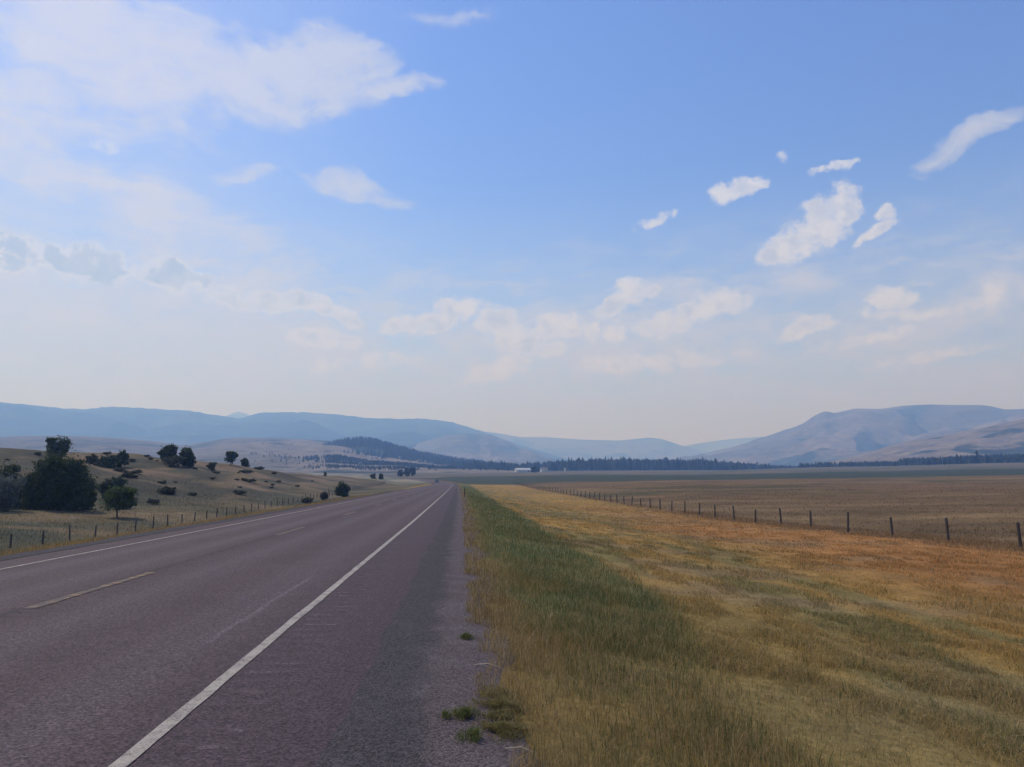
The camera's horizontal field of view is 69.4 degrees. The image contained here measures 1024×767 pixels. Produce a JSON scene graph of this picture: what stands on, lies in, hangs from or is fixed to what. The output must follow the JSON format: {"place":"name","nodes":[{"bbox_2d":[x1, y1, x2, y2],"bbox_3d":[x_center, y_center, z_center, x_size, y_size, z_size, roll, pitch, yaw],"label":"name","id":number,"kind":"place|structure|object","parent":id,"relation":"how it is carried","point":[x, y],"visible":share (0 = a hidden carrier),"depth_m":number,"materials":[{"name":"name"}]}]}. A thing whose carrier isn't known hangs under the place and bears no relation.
{"place":"outdoors","nodes":[
{"label":"outdoors","id":0,"kind":"place"},
{"bbox_2d":[0,474,455,766],"bbox_3d":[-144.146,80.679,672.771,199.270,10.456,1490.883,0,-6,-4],"label":"road","id":1,"kind":"structure","parent":0,"point":[107,676],"depth_m":7.77,"materials":[{"name":"grey asphalt"}]},
{"bbox_2d":[22,572,154,608],"bbox_3d":[-6.003,2.968,10.774,0.175,0.068,3.600,0,-6,-4],"label":"dash","id":2,"kind":"object","parent":1,"relation":"on","point":[74,594],"visible":1,"depth_m":10.19,"materials":[{"name":"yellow paint"}]},
{"bbox_2d":[0,479,433,569],"bbox_3d":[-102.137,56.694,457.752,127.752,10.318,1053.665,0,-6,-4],"label":"edge line","id":3,"kind":"object","parent":1,"relation":"on","point":[160,538],"visible":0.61,"depth_m":19.32,"materials":[{"name":"paint"}]},
{"bbox_2d":[108,486,451,766],"bbox_3d":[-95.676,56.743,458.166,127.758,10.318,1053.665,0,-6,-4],"label":"edge line","id":4,"kind":"object","parent":1,"relation":"on","point":[135,751],"visible":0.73,"depth_m":5.88,"materials":[{"name":"paint"}]},
{"bbox_2d":[276,527,304,534],"bbox_3d":[-6.807,4.546,22.847,0.178,0.068,3.600,0,-6,-4],"label":"dash","id":5,"kind":"object","parent":1,"relation":"on","point":[289,531],"visible":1,"depth_m":22.51,"materials":[{"name":"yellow paint"}]},
{"bbox_2d":[226,412,249,417],"bbox_3d":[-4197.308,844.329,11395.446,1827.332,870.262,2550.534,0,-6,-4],"label":"distant mountain","id":6,"kind":"structure","parent":0,"point":[238,415],"depth_m":11629.16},
{"bbox_2d":[0,436,513,474],"bbox_3d":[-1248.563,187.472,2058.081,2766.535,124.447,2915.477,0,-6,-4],"label":"rolling hills","id":7,"kind":"structure","parent":0,"point":[213,451],"depth_m":1716.29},
{"bbox_2d":[244,441,514,470],"bbox_3d":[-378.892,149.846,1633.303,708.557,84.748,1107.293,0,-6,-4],"label":"scattered wood","id":8,"kind":"object","parent":7,"relation":"on","point":[351,459],"visible":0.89,"depth_m":1336.76,"materials":[{"name":"green plant"}]},
{"bbox_2d":[0,402,574,464],"bbox_3d":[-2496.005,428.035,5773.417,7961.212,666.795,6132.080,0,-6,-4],"label":"forested mountain","id":9,"kind":"structure","parent":0,"point":[182,427],"depth_m":5718.32,"materials":[{"name":"blue"}]},
{"bbox_2d":[338,443,405,456],"bbox_3d":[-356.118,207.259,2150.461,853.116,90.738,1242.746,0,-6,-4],"label":"wooded knoll","id":10,"kind":"structure","parent":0,"point":[360,449],"depth_m":1975.79,"materials":[{"name":"green plant"}]},
{"bbox_2d":[324,436,496,464],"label":"knoll wood","id":11,"kind":"object","parent":10,"relation":"on","point":[390,449],"visible":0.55,"depth_m":2013.98,"materials":[{"name":"green plant"}]},
{"bbox_2d":[411,434,555,464],"bbox_3d":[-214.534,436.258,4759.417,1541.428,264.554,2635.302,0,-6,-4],"label":"bare hill","id":12,"kind":"structure","parent":0,"point":[485,448],"depth_m":4581.09,"materials":[{"name":"blue"}]},
{"bbox_2d":[0,448,1023,766],"bbox_3d":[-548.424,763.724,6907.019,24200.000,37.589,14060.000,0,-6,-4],"label":"ground","id":13,"kind":"structure","parent":0,"point":[924,480],"depth_m":33.26,"materials":[{"name":"beige plant"}]},
{"bbox_2d":[0,460,26,509],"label":"broadleaf tree","id":14,"kind":"object","parent":13,"relation":"on","point":[7,471],"visible":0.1,"depth_m":94.76,"materials":[{"name":"green plant"}]},
{"bbox_2d":[0,473,27,511],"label":"shrub","id":15,"kind":"object","parent":13,"relation":"on","point":[9,487],"visible":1,"depth_m":83.20,"materials":[{"name":"green plant"}]},
{"bbox_2d":[14,482,31,509],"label":"shrub","id":16,"kind":"object","parent":13,"relation":"on","point":[18,504],"visible":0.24,"depth_m":91.39,"materials":[{"name":"green plant"}]},
{"bbox_2d":[44,435,74,456],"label":"broadleaf tree","id":17,"kind":"object","parent":13,"relation":"on","point":[60,447],"visible":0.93,"depth_m":151.04,"materials":[{"name":"green plant"}]},
{"bbox_2d":[20,449,101,510],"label":"broadleaf tree","id":18,"kind":"object","parent":13,"relation":"on","point":[59,483],"visible":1,"depth_m":88.51,"materials":[{"name":"green plant"}]},
{"bbox_2d":[84,453,98,463],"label":"shrub","id":19,"kind":"object","parent":13,"relation":"on","point":[91,459],"visible":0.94,"depth_m":151.53,"materials":[{"name":"green plant"}]},
{"bbox_2d":[93,455,116,467],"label":"shrub","id":20,"kind":"object","parent":13,"relation":"on","point":[108,461],"visible":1,"depth_m":149.16,"materials":[{"name":"green plant"}]},
{"bbox_2d":[97,476,128,493],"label":"shrub","id":21,"kind":"object","parent":13,"relation":"on","point":[103,487],"visible":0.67,"depth_m":114.12,"materials":[{"name":"green plant"}]},
{"bbox_2d":[99,485,140,517],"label":"broadleaf tree","id":22,"kind":"object","parent":13,"relation":"on","point":[115,497],"visible":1,"depth_m":83.85,"materials":[{"name":"green plant"}]},
{"bbox_2d":[113,450,128,467],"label":"broadleaf tree","id":23,"kind":"object","parent":13,"relation":"on","point":[122,457],"visible":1,"depth_m":150.76,"materials":[{"name":"green plant"}]},
{"bbox_2d":[120,469,138,477],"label":"shrub","id":24,"kind":"object","parent":13,"relation":"on","point":[127,473],"visible":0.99,"depth_m":134.43,"materials":[{"name":"green plant"}]},
{"bbox_2d":[147,498,160,503],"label":"shrub","id":25,"kind":"object","parent":13,"relation":"on","point":[154,501],"visible":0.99,"depth_m":105.33,"materials":[{"name":"green plant"}]},
{"bbox_2d":[155,486,176,494],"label":"shrub","id":26,"kind":"object","parent":13,"relation":"on","point":[168,490],"visible":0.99,"depth_m":123.86,"materials":[{"name":"green plant"}]},
{"bbox_2d":[156,443,179,461],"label":"broadleaf tree","id":27,"kind":"object","parent":13,"relation":"on","point":[166,451],"visible":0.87,"depth_m":170.52,"materials":[{"name":"green plant"}]},
{"bbox_2d":[162,455,186,466],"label":"shrub","id":28,"kind":"object","parent":13,"relation":"on","point":[172,461],"visible":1,"depth_m":165.40,"materials":[{"name":"green plant"}]},
{"bbox_2d":[178,445,196,467],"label":"broadleaf tree","id":29,"kind":"object","parent":13,"relation":"on","point":[190,461],"visible":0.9,"depth_m":171.93,"materials":[{"name":"green plant"}]},
{"bbox_2d":[0,481,384,547],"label":"wire fence","id":30,"kind":"object","parent":13,"relation":"on","point":[383,482],"visible":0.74,"depth_m":74.78,"materials":[{"name":"brown wood"}]},
{"bbox_2d":[0,472,390,557],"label":"pasture grass","id":31,"kind":"structure","parent":13,"relation":"on","point":[40,547],"depth_m":70.60,"materials":[{"name":"brown plant"}]},
{"bbox_2d":[205,462,217,470],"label":"shrub","id":32,"kind":"object","parent":13,"relation":"on","point":[211,466],"visible":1,"depth_m":183.87,"materials":[{"name":"green plant"}]},
{"bbox_2d":[0,481,433,560],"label":"gravel verge","id":33,"kind":"structure","parent":13,"relation":"on","point":[18,555],"depth_m":22.51,"materials":[{"name":"grey gravel"}]},
{"bbox_2d":[224,451,238,464],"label":"broadleaf tree","id":34,"kind":"object","parent":13,"relation":"on","point":[232,455],"visible":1,"depth_m":207.66,"materials":[{"name":"green plant"}]},
{"bbox_2d":[233,490,246,493],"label":"shrub","id":35,"kind":"object","parent":13,"relation":"on","point":[239,492],"visible":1,"depth_m":139.81,"materials":[{"name":"green plant"}]},
{"bbox_2d":[240,457,249,466],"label":"shrub","id":36,"kind":"object","parent":13,"relation":"on","point":[244,462],"visible":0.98,"depth_m":221.49,"materials":[{"name":"green plant"}]},
{"bbox_2d":[240,469,251,472],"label":"shrub","id":37,"kind":"object","parent":13,"relation":"on","point":[246,471],"visible":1,"depth_m":195.44,"materials":[{"name":"green plant"}]},
{"bbox_2d":[245,478,256,481],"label":"shrub","id":38,"kind":"object","parent":13,"relation":"on","point":[250,480],"visible":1,"depth_m":169.71,"materials":[{"name":"green plant"}]},
{"bbox_2d":[301,497,312,503],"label":"shrub","id":39,"kind":"object","parent":13,"relation":"on","point":[305,500],"visible":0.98,"depth_m":134.13,"materials":[{"name":"green plant"}]},
{"bbox_2d":[320,492,328,499],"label":"shrub","id":40,"kind":"object","parent":13,"relation":"on","point":[324,495],"visible":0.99,"depth_m":150.95,"materials":[{"name":"green plant"}]},
{"bbox_2d":[334,480,350,496],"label":"shrub","id":41,"kind":"object","parent":13,"relation":"on","point":[342,489],"visible":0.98,"depth_m":160.78,"materials":[{"name":"green plant"}]},
{"bbox_2d":[397,469,404,475],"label":"broadleaf tree","id":42,"kind":"object","parent":13,"relation":"on","point":[400,472],"visible":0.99,"depth_m":747.10,"materials":[{"name":"green plant"}]},
{"bbox_2d":[404,467,411,475],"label":"broadleaf tree","id":43,"kind":"object","parent":13,"relation":"on","point":[407,471],"visible":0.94,"depth_m":759.49,"materials":[{"name":"green plant"}]},
{"bbox_2d":[411,468,415,475],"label":"broadleaf tree","id":44,"kind":"object","parent":13,"relation":"on","point":[413,472],"visible":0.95,"depth_m":773.01,"materials":[{"name":"green plant"}]},
{"bbox_2d":[315,481,543,766],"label":"gravel verge","id":45,"kind":"structure","parent":13,"relation":"on","point":[417,678],"depth_m":6.04,"materials":[{"name":"grey gravel"}]},
{"bbox_2d":[436,631,548,751],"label":"weeds","id":46,"kind":"object","parent":45,"relation":"on","point":[505,705],"visible":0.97,"depth_m":5.15,"materials":[{"name":"green plant"}]},
{"bbox_2d":[514,468,530,471],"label":"barn","id":47,"kind":"structure","parent":13,"relation":"on","point":[522,469],"depth_m":1121.84,"materials":[{"name":"metal"}]},
{"bbox_2d":[530,466,538,471],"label":"broadleaf tree","id":48,"kind":"object","parent":13,"relation":"on","point":[534,469],"visible":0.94,"depth_m":1074.51,"materials":[{"name":"green plant"}]},
{"bbox_2d":[540,467,547,471],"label":"farmhouse","id":49,"kind":"object","parent":13,"relation":"on","point":[543,469],"visible":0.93,"depth_m":1114.55,"materials":[{"name":"white"}]},
{"bbox_2d":[451,456,798,470],"bbox_3d":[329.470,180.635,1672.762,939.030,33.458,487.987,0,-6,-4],"label":"valley wood","id":50,"kind":"object","parent":13,"relation":"on","point":[611,464],"visible":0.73,"depth_m":1444.83,"materials":[{"name":"green plant"}]},
{"bbox_2d":[458,485,1023,766],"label":"verge grass","id":51,"kind":"structure","parent":13,"relation":"on","point":[788,669],"depth_m":9.74,"materials":[{"name":"green plant"}]},
{"bbox_2d":[517,482,1022,549],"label":"wire fence","id":52,"kind":"object","parent":13,"relation":"on","point":[948,536],"visible":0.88,"depth_m":53.05,"materials":[{"name":"brown wood"}]},
{"bbox_2d":[520,479,1023,546],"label":"meadow grass","id":53,"kind":"structure","parent":13,"relation":"on","point":[978,528],"depth_m":104.36,"materials":[{"name":"brown plant"}]},
{"bbox_2d":[799,453,1023,467],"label":"hill foot wood","id":54,"kind":"object","parent":13,"relation":"on","point":[993,458],"visible":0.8,"depth_m":1160.89,"materials":[{"name":"green plant"}]},
{"bbox_2d":[953,454,959,463],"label":"pine tree","id":55,"kind":"object","parent":13,"relation":"on","point":[957,459],"visible":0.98,"depth_m":1054.82,"materials":[{"name":"green plant"}]},
{"bbox_2d":[973,450,980,462],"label":"pine tree","id":56,"kind":"object","parent":13,"relation":"on","point":[977,458],"visible":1,"depth_m":1071.53,"materials":[{"name":"green plant"}]},
{"bbox_2d":[0,0,1023,445],"label":"sky","id":57,"kind":"structure","parent":0,"point":[681,222],"materials":[{"name":"blue"}]},
{"bbox_2d":[482,431,707,460],"bbox_3d":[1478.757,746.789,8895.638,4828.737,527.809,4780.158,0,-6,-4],"label":"distant mountain","id":58,"kind":"structure","parent":0,"point":[632,449],"depth_m":8826.36,"materials":[{"name":"blue stone"}]},
{"bbox_2d":[686,437,760,451],"bbox_3d":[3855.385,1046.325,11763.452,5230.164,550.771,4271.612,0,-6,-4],"label":"distant mountain","id":59,"kind":"structure","parent":0,"point":[711,446],"depth_m":12091.24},
{"bbox_2d":[674,405,1023,466],"bbox_3d":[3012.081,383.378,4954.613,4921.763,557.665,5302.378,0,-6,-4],"label":"bare mountain","id":60,"kind":"structure","parent":0,"point":[824,436],"depth_m":4623.48,"materials":[{"name":"blue stone"}]},
{"bbox_2d":[830,419,1023,463],"bbox_3d":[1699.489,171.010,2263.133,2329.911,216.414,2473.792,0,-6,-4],"label":"bare hill","id":61,"kind":"structure","parent":0,"point":[1007,438],"depth_m":2047.02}
]}

